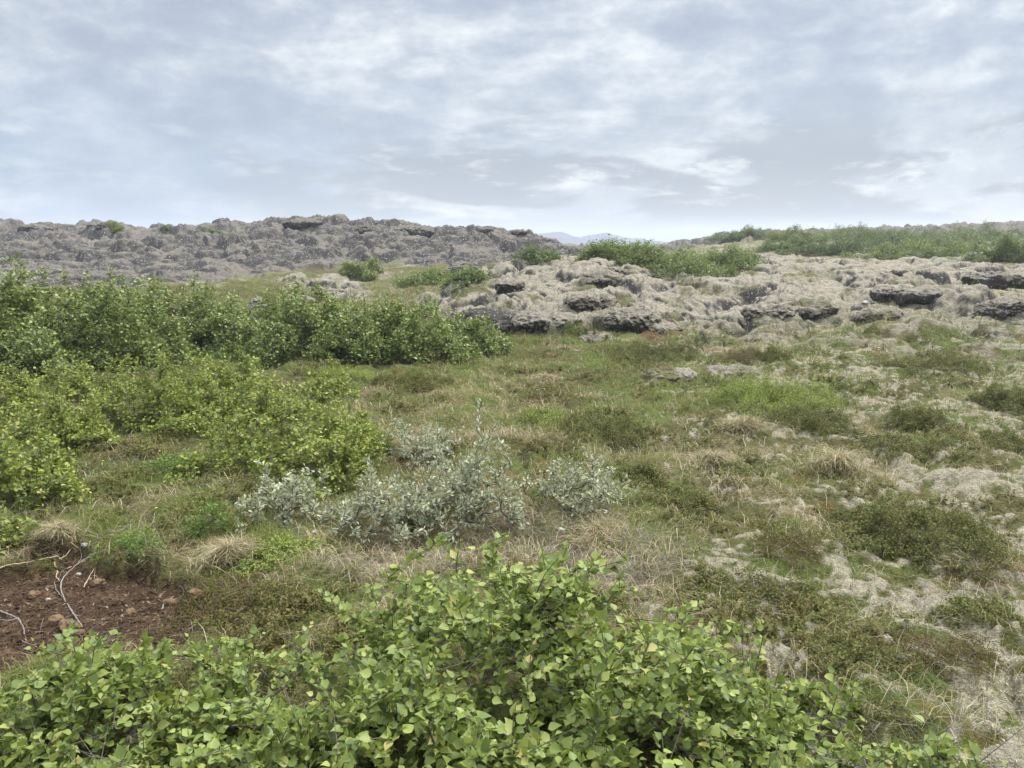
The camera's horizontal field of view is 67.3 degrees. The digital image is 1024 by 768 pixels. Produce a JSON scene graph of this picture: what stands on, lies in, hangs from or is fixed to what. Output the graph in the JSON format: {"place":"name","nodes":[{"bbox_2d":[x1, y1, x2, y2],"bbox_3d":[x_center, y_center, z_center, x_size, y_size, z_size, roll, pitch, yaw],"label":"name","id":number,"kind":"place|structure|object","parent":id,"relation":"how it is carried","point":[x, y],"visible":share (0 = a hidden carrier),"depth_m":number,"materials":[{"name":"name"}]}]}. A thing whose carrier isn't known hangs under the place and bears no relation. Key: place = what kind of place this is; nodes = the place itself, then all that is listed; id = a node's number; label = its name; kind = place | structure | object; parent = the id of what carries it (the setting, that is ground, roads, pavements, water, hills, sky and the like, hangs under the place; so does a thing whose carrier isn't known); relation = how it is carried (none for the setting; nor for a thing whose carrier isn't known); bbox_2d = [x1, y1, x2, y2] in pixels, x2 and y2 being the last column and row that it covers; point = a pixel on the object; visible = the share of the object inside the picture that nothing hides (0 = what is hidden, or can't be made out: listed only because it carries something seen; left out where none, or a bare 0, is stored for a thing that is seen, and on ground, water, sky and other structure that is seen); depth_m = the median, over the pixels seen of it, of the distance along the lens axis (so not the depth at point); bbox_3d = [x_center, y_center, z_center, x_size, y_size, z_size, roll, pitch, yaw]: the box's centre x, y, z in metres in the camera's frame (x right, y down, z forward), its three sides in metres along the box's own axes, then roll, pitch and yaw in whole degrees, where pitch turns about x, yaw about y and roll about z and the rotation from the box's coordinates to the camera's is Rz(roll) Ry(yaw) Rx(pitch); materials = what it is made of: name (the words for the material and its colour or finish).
{"place":"outdoors","nodes":[
{"label":"outdoors","id":0,"kind":"place"},
{"bbox_2d":[0,213,1023,767],"bbox_3d":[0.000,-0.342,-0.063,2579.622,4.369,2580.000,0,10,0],"label":"ground","id":1,"kind":"structure","parent":0,"point":[270,251],"depth_m":6.46,"materials":[{"name":"stone"}]},
{"bbox_2d":[0,348,58,429],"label":"birch bush","id":2,"kind":"object","parent":1,"relation":"on","point":[12,401],"visible":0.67,"depth_m":7.04,"materials":[{"name":"green plant"}]},
{"bbox_2d":[0,499,68,554],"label":"birch bush","id":3,"kind":"object","parent":1,"relation":"on","point":[9,532],"visible":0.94,"depth_m":4.12,"materials":[{"name":"green plant"}]},
{"bbox_2d":[0,407,94,520],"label":"birch bush","id":4,"kind":"object","parent":1,"relation":"on","point":[50,466],"visible":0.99,"depth_m":4.62,"materials":[{"name":"green plant"}]},
{"bbox_2d":[0,252,102,382],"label":"willow bush","id":5,"kind":"object","parent":1,"relation":"on","point":[34,344],"visible":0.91,"depth_m":8.83,"materials":[{"name":"green plant"}]},
{"bbox_2d":[22,514,99,557],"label":"grass tussock","id":6,"kind":"object","parent":1,"relation":"on","point":[63,532],"depth_m":4.17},
{"bbox_2d":[2,378,121,453],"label":"birch bush","id":7,"kind":"object","parent":1,"relation":"on","point":[95,430],"visible":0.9,"depth_m":6.08,"materials":[{"name":"green plant"}]},
{"bbox_2d":[34,348,134,404],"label":"birch bush","id":8,"kind":"object","parent":1,"relation":"on","point":[75,381],"visible":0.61,"depth_m":7.95,"materials":[{"name":"green plant"}]},
{"bbox_2d":[2,262,195,370],"bbox_3d":[-5.415,-0.842,9.981,2.535,1.446,1.892,0,10,0],"label":"willow bush","id":9,"kind":"object","parent":1,"relation":"on","point":[98,315],"visible":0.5,"depth_m":9.68,"materials":[{"name":"green plant"}]},
{"bbox_2d":[0,545,214,672],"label":"soil crumbs","id":10,"kind":"object","parent":1,"relation":"on","point":[108,619],"visible":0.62,"depth_m":3.58,"materials":[{"name":"soil"}]},
{"bbox_2d":[89,523,172,567],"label":"herb clump","id":11,"kind":"object","parent":1,"relation":"on","point":[132,538],"visible":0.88,"depth_m":4.04,"materials":[{"name":"green plant"}]},
{"bbox_2d":[81,312,184,371],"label":"birch bush","id":12,"kind":"object","parent":1,"relation":"on","point":[134,355],"visible":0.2,"depth_m":9.81,"materials":[{"name":"green plant"}]},
{"bbox_2d":[76,344,236,436],"bbox_3d":[-3.166,0.045,6.987,1.473,0.801,1.440,0,10,0],"label":"birch bush","id":13,"kind":"object","parent":1,"relation":"on","point":[163,404],"visible":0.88,"depth_m":6.84,"materials":[{"name":"green plant"}]},
{"bbox_2d":[141,449,210,479],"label":"herb clump","id":14,"kind":"object","parent":1,"relation":"on","point":[160,463],"visible":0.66,"depth_m":5.37,"materials":[{"name":"green plant"}]},
{"bbox_2d":[122,271,244,363],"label":"willow bush","id":15,"kind":"object","parent":1,"relation":"on","point":[173,323],"visible":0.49,"depth_m":10.75,"materials":[{"name":"green plant"}]},
{"bbox_2d":[174,493,242,550],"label":"herb clump","id":16,"kind":"object","parent":1,"relation":"on","point":[215,511],"visible":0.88,"depth_m":4.22,"materials":[{"name":"green plant"}]},
{"bbox_2d":[0,608,419,767],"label":"birch shrub","id":17,"kind":"object","parent":1,"relation":"on","point":[211,715],"visible":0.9,"depth_m":2.35,"materials":[{"name":"green plant"}]},
{"bbox_2d":[159,342,277,401],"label":"birch bush","id":18,"kind":"object","parent":1,"relation":"on","point":[225,377],"visible":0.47,"depth_m":7.85,"materials":[{"name":"green plant"}]},
{"bbox_2d":[136,564,304,645],"bbox_3d":[-1.287,0.990,3.512,0.674,0.280,0.618,0,10,0],"label":"heather shrub","id":19,"kind":"object","parent":1,"relation":"on","point":[207,609],"visible":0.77,"depth_m":3.46,"materials":[{"name":"green plant"}]},
{"bbox_2d":[162,531,308,577],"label":"grass tussock","id":20,"kind":"object","parent":1,"relation":"on","point":[234,548],"depth_m":3.91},
{"bbox_2d":[192,288,307,362],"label":"willow bush","id":21,"kind":"object","parent":1,"relation":"on","point":[242,327],"visible":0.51,"depth_m":10.87,"materials":[{"name":"green plant"}]},
{"bbox_2d":[175,357,340,431],"bbox_3d":[-2.312,0.092,7.102,1.570,0.689,1.064,0,10,0],"label":"birch bush","id":22,"kind":"object","parent":1,"relation":"on","point":[243,399],"visible":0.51,"depth_m":6.90,"materials":[{"name":"green plant"}]},
{"bbox_2d":[163,370,395,501],"bbox_3d":[-1.633,0.332,5.360,1.480,0.792,1.503,0,10,0],"label":"birch bush","id":23,"kind":"object","parent":1,"relation":"on","point":[342,439],"visible":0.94,"depth_m":5.37,"materials":[{"name":"green plant"}]},
{"bbox_2d":[218,459,344,533],"bbox_3d":[-1.359,0.637,4.530,0.743,0.430,0.677,0,10,0],"label":"woolly willow","id":24,"kind":"object","parent":1,"relation":"on","point":[294,491],"visible":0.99,"depth_m":4.48,"materials":[{"name":"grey plant"}]},
{"bbox_2d":[228,529,338,585],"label":"bilberry shrub","id":25,"kind":"object","parent":1,"relation":"on","point":[287,544],"visible":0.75,"depth_m":3.95,"materials":[{"name":"green plant"}]},
{"bbox_2d":[249,276,399,368],"bbox_3d":[-2.692,-0.932,11.057,2.138,1.310,1.878,-3,11,-16],"label":"willow bush","id":26,"kind":"object","parent":1,"relation":"on","point":[309,322],"visible":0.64,"depth_m":10.55,"materials":[{"name":"green plant"}]},
{"bbox_2d":[283,356,368,402],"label":"birch bush","id":27,"kind":"object","parent":1,"relation":"on","point":[326,385],"visible":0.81,"depth_m":8.14,"materials":[{"name":"green plant"}]},
{"bbox_2d":[303,364,378,382],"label":"bilberry shrub","id":28,"kind":"object","parent":1,"relation":"on","point":[364,374],"visible":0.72,"depth_m":9.18,"materials":[{"name":"green plant"}]},
{"bbox_2d":[314,389,384,448],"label":"birch bush","id":29,"kind":"object","parent":1,"relation":"on","point":[365,414],"visible":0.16,"depth_m":6.18,"materials":[{"name":"green plant"}]},
{"bbox_2d":[336,254,385,281],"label":"willow thicket","id":30,"kind":"object","parent":1,"relation":"on","point":[348,269],"visible":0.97,"depth_m":29.04,"materials":[{"name":"green plant"}]},
{"bbox_2d":[327,451,450,548],"bbox_3d":[-0.681,0.618,4.362,0.675,0.521,0.639,0,10,0],"label":"woolly willow","id":31,"kind":"object","parent":1,"relation":"on","point":[389,514],"visible":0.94,"depth_m":4.27,"materials":[{"name":"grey plant"}]},
{"bbox_2d":[307,287,483,366],"bbox_3d":[-1.567,-0.781,10.807,2.380,1.148,1.762,0,10,0],"label":"willow bush","id":32,"kind":"object","parent":1,"relation":"on","point":[411,340],"visible":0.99,"depth_m":10.38,"materials":[{"name":"green plant"}]},
{"bbox_2d":[389,224,435,236],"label":"lava boulder","id":33,"kind":"object","parent":1,"relation":"on","point":[421,230],"visible":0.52,"depth_m":42.55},
{"bbox_2d":[367,370,459,392],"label":"crowberry shrub","id":34,"kind":"object","parent":1,"relation":"on","point":[410,381],"visible":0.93,"depth_m":8.72,"materials":[{"name":"green plant"}]},
{"bbox_2d":[390,264,450,287],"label":"willow thicket","id":35,"kind":"object","parent":1,"relation":"on","point":[430,277],"visible":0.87,"depth_m":24.77,"materials":[{"name":"green plant"}]},
{"bbox_2d":[382,416,464,468],"bbox_3d":[-0.733,0.449,5.865,0.837,0.416,0.646,0,10,0],"label":"woolly willow","id":36,"kind":"object","parent":1,"relation":"on","point":[407,450],"visible":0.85,"depth_m":5.87,"materials":[{"name":"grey plant"}]},
{"bbox_2d":[436,263,495,294],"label":"willow thicket","id":37,"kind":"object","parent":1,"relation":"on","point":[468,273],"visible":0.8,"depth_m":18.78,"materials":[{"name":"green plant"}]},
{"bbox_2d":[405,397,536,541],"bbox_3d":[-0.279,0.470,4.547,0.802,0.840,0.661,-4,11,-19],"label":"woolly willow","id":38,"kind":"object","parent":1,"relation":"on","point":[466,476],"visible":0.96,"depth_m":4.46,"materials":[{"name":"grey plant"}]},
{"bbox_2d":[432,306,514,356],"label":"willow bush","id":39,"kind":"object","parent":1,"relation":"on","point":[474,330],"visible":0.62,"depth_m":11.34,"materials":[{"name":"green plant"}]},
{"bbox_2d":[444,255,509,274],"bbox_3d":[-0.728,-3.734,26.783,3.298,1.479,2.676,0,10,0],"label":"lava boulder","id":40,"kind":"object","parent":1,"relation":"on","point":[478,263],"visible":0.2,"depth_m":26.47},
{"bbox_2d":[446,307,523,332],"bbox_3d":[-0.420,-0.869,14.288,1.556,1.144,1.416,8,13,37],"label":"lava boulder","id":41,"kind":"object","parent":1,"relation":"on","point":[502,319],"visible":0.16,"depth_m":13.83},
{"bbox_2d":[0,255,1023,767],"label":"ground cover","id":42,"kind":"object","parent":1,"relation":"on","point":[314,597],"visible":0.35,"depth_m":4.66,"materials":[{"name":"green plant"}]},
{"bbox_2d":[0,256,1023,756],"bbox_3d":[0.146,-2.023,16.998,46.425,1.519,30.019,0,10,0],"label":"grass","id":43,"kind":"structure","parent":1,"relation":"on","point":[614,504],"depth_m":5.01,"materials":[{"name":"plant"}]},
{"bbox_2d":[0,328,1023,763],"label":"dead twig litter","id":44,"kind":"object","parent":1,"relation":"on","point":[620,556],"visible":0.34,"depth_m":3.98,"materials":[{"name":"wood"}]},
{"bbox_2d":[509,241,562,265],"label":"willow thicket","id":45,"kind":"object","parent":1,"relation":"on","point":[531,253],"visible":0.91,"depth_m":23.40,"materials":[{"name":"green plant"}]},
{"bbox_2d":[518,404,566,426],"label":"bilberry shrub","id":46,"kind":"object","parent":1,"relation":"on","point":[544,414],"visible":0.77,"depth_m":7.32,"materials":[{"name":"green plant"}]},
{"bbox_2d":[509,306,581,334],"bbox_3d":[0.588,-0.989,13.560,1.298,0.768,1.095,0,10,0],"label":"lava boulder","id":47,"kind":"object","parent":1,"relation":"on","point":[543,319],"visible":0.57,"depth_m":13.22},
{"bbox_2d":[241,530,862,767],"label":"birch shrub","id":48,"kind":"object","parent":1,"relation":"on","point":[619,692],"visible":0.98,"depth_m":2.25,"materials":[{"name":"green plant"}]},
{"bbox_2d":[506,435,638,518],"bbox_3d":[0.394,0.555,4.786,0.811,0.548,0.661,-4,11,-22],"label":"woolly willow","id":49,"kind":"object","parent":1,"relation":"on","point":[602,493],"visible":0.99,"depth_m":4.78,"materials":[{"name":"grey plant"}]},
{"bbox_2d":[563,291,616,311],"bbox_3d":[1.570,-1.585,15.485,1.088,0.579,0.900,0,10,0],"label":"lava boulder","id":50,"kind":"object","parent":1,"relation":"on","point":[582,301],"visible":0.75,"depth_m":15.18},
{"bbox_2d":[564,513,640,552],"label":"grass tussock","id":51,"kind":"object","parent":1,"relation":"on","point":[603,535],"depth_m":4.29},
{"bbox_2d":[580,269,624,287],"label":"lava boulder","id":52,"kind":"object","parent":1,"relation":"on","point":[604,278],"visible":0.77,"depth_m":18.27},
{"bbox_2d":[575,237,637,266],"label":"willow thicket","id":53,"kind":"object","parent":1,"relation":"on","point":[605,252],"visible":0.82,"depth_m":22.10,"materials":[{"name":"green plant"}]},
{"bbox_2d":[556,408,661,453],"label":"crowberry shrub","id":54,"kind":"object","parent":1,"relation":"on","point":[627,434],"visible":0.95,"depth_m":6.46,"materials":[{"name":"green plant"}]},
{"bbox_2d":[602,306,661,333],"bbox_3d":[2.105,-1.100,13.557,0.952,0.552,0.897,-8,13,-36],"label":"lava boulder","id":55,"kind":"object","parent":1,"relation":"on","point":[636,320],"visible":0.87,"depth_m":13.27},
{"bbox_2d":[612,454,670,491],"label":"crowberry shrub","id":56,"kind":"object","parent":1,"relation":"on","point":[644,477],"visible":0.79,"depth_m":5.41,"materials":[{"name":"green plant"}]},
{"bbox_2d":[603,337,700,366],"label":"crowberry shrub","id":57,"kind":"object","parent":1,"relation":"on","point":[667,352],"visible":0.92,"depth_m":11.14,"materials":[{"name":"green plant"}]},
{"bbox_2d":[570,233,744,279],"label":"willow thicket","id":58,"kind":"object","parent":1,"relation":"on","point":[648,258],"visible":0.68,"depth_m":21.80,"materials":[{"name":"green plant"}]},
{"bbox_2d":[640,366,697,382],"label":"lava boulder","id":59,"kind":"object","parent":1,"relation":"on","point":[672,374],"visible":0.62,"depth_m":9.37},
{"bbox_2d":[633,482,726,524],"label":"crowberry shrub","id":60,"kind":"object","parent":1,"relation":"on","point":[708,503],"visible":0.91,"depth_m":4.85,"materials":[{"name":"green plant"}]},
{"bbox_2d":[657,446,765,474],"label":"grass tussock","id":61,"kind":"object","parent":1,"relation":"on","point":[715,459],"depth_m":5.84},
{"bbox_2d":[680,564,752,599],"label":"crowberry shrub","id":62,"kind":"object","parent":1,"relation":"on","point":[727,578],"visible":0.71,"depth_m":3.64,"materials":[{"name":"green plant"}]},
{"bbox_2d":[688,242,768,275],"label":"willow thicket","id":63,"kind":"object","parent":1,"relation":"on","point":[744,261],"visible":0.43,"depth_m":26.59,"materials":[{"name":"green plant"}]},
{"bbox_2d":[706,363,763,377],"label":"lava boulder","id":64,"kind":"object","parent":1,"relation":"on","point":[738,368],"visible":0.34,"depth_m":9.70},
{"bbox_2d":[702,223,772,242],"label":"willow thicket","id":65,"kind":"object","parent":1,"relation":"on","point":[747,232],"visible":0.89,"depth_m":59.61,"materials":[{"name":"green plant"}]},
{"bbox_2d":[715,346,761,364],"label":"heather shrub","id":66,"kind":"object","parent":1,"relation":"on","point":[732,356],"visible":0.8,"depth_m":10.70,"materials":[{"name":"green plant"}]},
{"bbox_2d":[701,414,800,442],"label":"grass tussock","id":67,"kind":"object","parent":1,"relation":"on","point":[738,427],"depth_m":6.60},
{"bbox_2d":[740,303,799,324],"bbox_3d":[4.916,-1.256,14.620,1.041,0.600,0.946,8,13,36],"label":"lava boulder","id":68,"kind":"object","parent":1,"relation":"on","point":[781,311],"visible":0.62,"depth_m":14.30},
{"bbox_2d":[701,362,845,416],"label":"bilberry shrub","id":69,"kind":"object","parent":1,"relation":"on","point":[748,399],"visible":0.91,"depth_m":7.72,"materials":[{"name":"green plant"}]},
{"bbox_2d":[751,340,795,361],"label":"crowberry shrub","id":70,"kind":"object","parent":1,"relation":"on","point":[768,352],"visible":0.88,"depth_m":10.47,"materials":[{"name":"green plant"}]},
{"bbox_2d":[529,288,1023,766],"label":"reindeer lichen","id":71,"kind":"object","parent":1,"relation":"on","point":[894,507],"visible":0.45,"depth_m":4.93},
{"bbox_2d":[732,568,827,621],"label":"crowberry shrub","id":72,"kind":"object","parent":1,"relation":"on","point":[771,589],"visible":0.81,"depth_m":3.53,"materials":[{"name":"green plant"}]},
{"bbox_2d":[752,233,823,252],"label":"willow thicket","id":73,"kind":"object","parent":1,"relation":"on","point":[774,246],"visible":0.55,"depth_m":45.19,"materials":[{"name":"green plant"}]},
{"bbox_2d":[749,522,834,576],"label":"heather shrub","id":74,"kind":"object","parent":1,"relation":"on","point":[787,541],"visible":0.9,"depth_m":3.98,"materials":[{"name":"green plant"}]},
{"bbox_2d":[764,224,830,241],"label":"willow thicket","id":75,"kind":"object","parent":1,"relation":"on","point":[782,236],"visible":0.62,"depth_m":55.59,"materials":[{"name":"green plant"}]},
{"bbox_2d":[741,400,870,438],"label":"crowberry shrub","id":76,"kind":"object","parent":1,"relation":"on","point":[790,417],"visible":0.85,"depth_m":6.69,"materials":[{"name":"green plant"}]},
{"bbox_2d":[786,298,838,319],"bbox_3d":[5.759,-1.387,14.805,0.994,0.516,0.905,-5,11,-23],"label":"lava boulder","id":77,"kind":"object","parent":1,"relation":"on","point":[813,309],"visible":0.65,"depth_m":14.49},
{"bbox_2d":[627,629,1023,767],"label":"birch shrub","id":78,"kind":"object","parent":1,"relation":"on","point":[780,721],"visible":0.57,"depth_m":2.28,"materials":[{"name":"green plant"}]},
{"bbox_2d":[773,230,877,256],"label":"willow thicket","id":79,"kind":"object","parent":1,"relation":"on","point":[837,247],"visible":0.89,"depth_m":41.10,"materials":[{"name":"green plant"}]},
{"bbox_2d":[756,444,930,482],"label":"grass tussock","id":80,"kind":"object","parent":1,"relation":"on","point":[840,460],"depth_m":5.33,"materials":[{"name":"plant"}]},
{"bbox_2d":[810,221,905,240],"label":"willow thicket","id":81,"kind":"object","parent":1,"relation":"on","point":[843,231],"visible":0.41,"depth_m":58.22,"materials":[{"name":"green plant"}]},
{"bbox_2d":[818,501,898,530],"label":"crowberry shrub","id":82,"kind":"object","parent":1,"relation":"on","point":[835,514],"visible":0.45,"depth_m":4.47,"materials":[{"name":"green plant"}]},
{"bbox_2d":[800,628,927,684],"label":"crowberry shrub","id":83,"kind":"object","parent":1,"relation":"on","point":[848,644],"visible":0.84,"depth_m":2.90,"materials":[{"name":"green plant"}]},
{"bbox_2d":[850,307,906,325],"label":"lava boulder","id":84,"kind":"object","parent":1,"relation":"on","point":[866,315],"visible":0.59,"depth_m":14.20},
{"bbox_2d":[817,228,942,247],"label":"willow thicket","id":85,"kind":"object","parent":1,"relation":"on","point":[881,239],"visible":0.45,"depth_m":49.43,"materials":[{"name":"green plant"}]},
{"bbox_2d":[840,432,956,465],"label":"crowberry shrub","id":86,"kind":"object","parent":1,"relation":"on","point":[900,446],"visible":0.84,"depth_m":5.80,"materials":[{"name":"green plant"}]},
{"bbox_2d":[833,235,970,259],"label":"willow thicket","id":87,"kind":"object","parent":1,"relation":"on","point":[888,249],"visible":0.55,"depth_m":35.94,"materials":[{"name":"green plant"}]},
{"bbox_2d":[869,284,942,305],"bbox_3d":[9.014,-1.855,16.799,1.957,0.676,1.627,-4,11,-23],"label":"lava boulder","id":88,"kind":"object","parent":1,"relation":"on","point":[923,294],"visible":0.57,"depth_m":16.30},
{"bbox_2d":[884,401,957,434],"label":"crowberry shrub","id":89,"kind":"object","parent":1,"relation":"on","point":[923,415],"visible":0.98,"depth_m":6.76,"materials":[{"name":"green plant"}]},
{"bbox_2d":[828,495,1019,583],"bbox_3d":[2.243,0.778,4.050,0.946,0.332,0.990,0,10,0],"label":"crowberry shrub","id":90,"kind":"object","parent":1,"relation":"on","point":[984,539],"visible":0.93,"depth_m":4.04,"materials":[{"name":"green plant"}]},
{"bbox_2d":[867,349,989,379],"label":"crowberry shrub","id":91,"kind":"object","parent":1,"relation":"on","point":[941,360],"visible":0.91,"depth_m":9.37,"materials":[{"name":"green plant"}]},
{"bbox_2d":[897,231,992,249],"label":"willow thicket","id":92,"kind":"object","parent":1,"relation":"on","point":[946,241],"visible":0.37,"depth_m":43.62,"materials":[{"name":"green plant"}]},
{"bbox_2d":[883,623,1011,705],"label":"heather shrub","id":93,"kind":"object","parent":1,"relation":"on","point":[976,654],"visible":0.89,"depth_m":2.91,"materials":[{"name":"green plant"}]},
{"bbox_2d":[908,241,988,258],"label":"willow thicket","id":94,"kind":"object","parent":1,"relation":"on","point":[955,250],"visible":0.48,"depth_m":34.72,"materials":[{"name":"green plant"}]},
{"bbox_2d":[927,220,1023,242],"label":"willow thicket","id":95,"kind":"object","parent":1,"relation":"on","point":[992,234],"visible":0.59,"depth_m":55.45,"materials":[{"name":"green plant"}]},
{"bbox_2d":[930,592,1023,629],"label":"crowberry shrub","id":96,"kind":"object","parent":1,"relation":"on","point":[978,619],"visible":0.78,"depth_m":3.27,"materials":[{"name":"green plant"}]},
{"bbox_2d":[958,231,1023,262],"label":"willow thicket","id":97,"kind":"object","parent":1,"relation":"on","point":[1010,249],"visible":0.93,"depth_m":30.35,"materials":[{"name":"green plant"}]},
{"bbox_2d":[961,270,1023,289],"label":"lava boulder","id":98,"kind":"object","parent":1,"relation":"on","point":[991,279],"visible":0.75,"depth_m":19.31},
{"bbox_2d":[964,371,1023,415],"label":"crowberry shrub","id":99,"kind":"object","parent":1,"relation":"on","point":[1010,400],"visible":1,"depth_m":7.37,"materials":[{"name":"green plant"}]},
{"bbox_2d":[973,297,1023,320],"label":"lava boulder","id":100,"kind":"object","parent":1,"relation":"on","point":[1003,308],"visible":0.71,"depth_m":14.45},
{"bbox_2d":[979,423,1023,454],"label":"crowberry shrub","id":101,"kind":"object","parent":1,"relation":"on","point":[1000,439],"visible":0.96,"depth_m":6.00,"materials":[{"name":"green plant"}]},
{"bbox_2d":[0,262,1023,767],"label":"dry grass","id":102,"kind":"structure","parent":0,"point":[506,432],"depth_m":4.41,"materials":[{"name":"plant"}]},
{"bbox_2d":[0,0,1023,241],"label":"sky","id":103,"kind":"structure","parent":0,"point":[658,120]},
{"bbox_2d":[534,232,668,243],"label":"distant mountains","id":104,"kind":"structure","parent":0,"point":[563,238],"depth_m":782.82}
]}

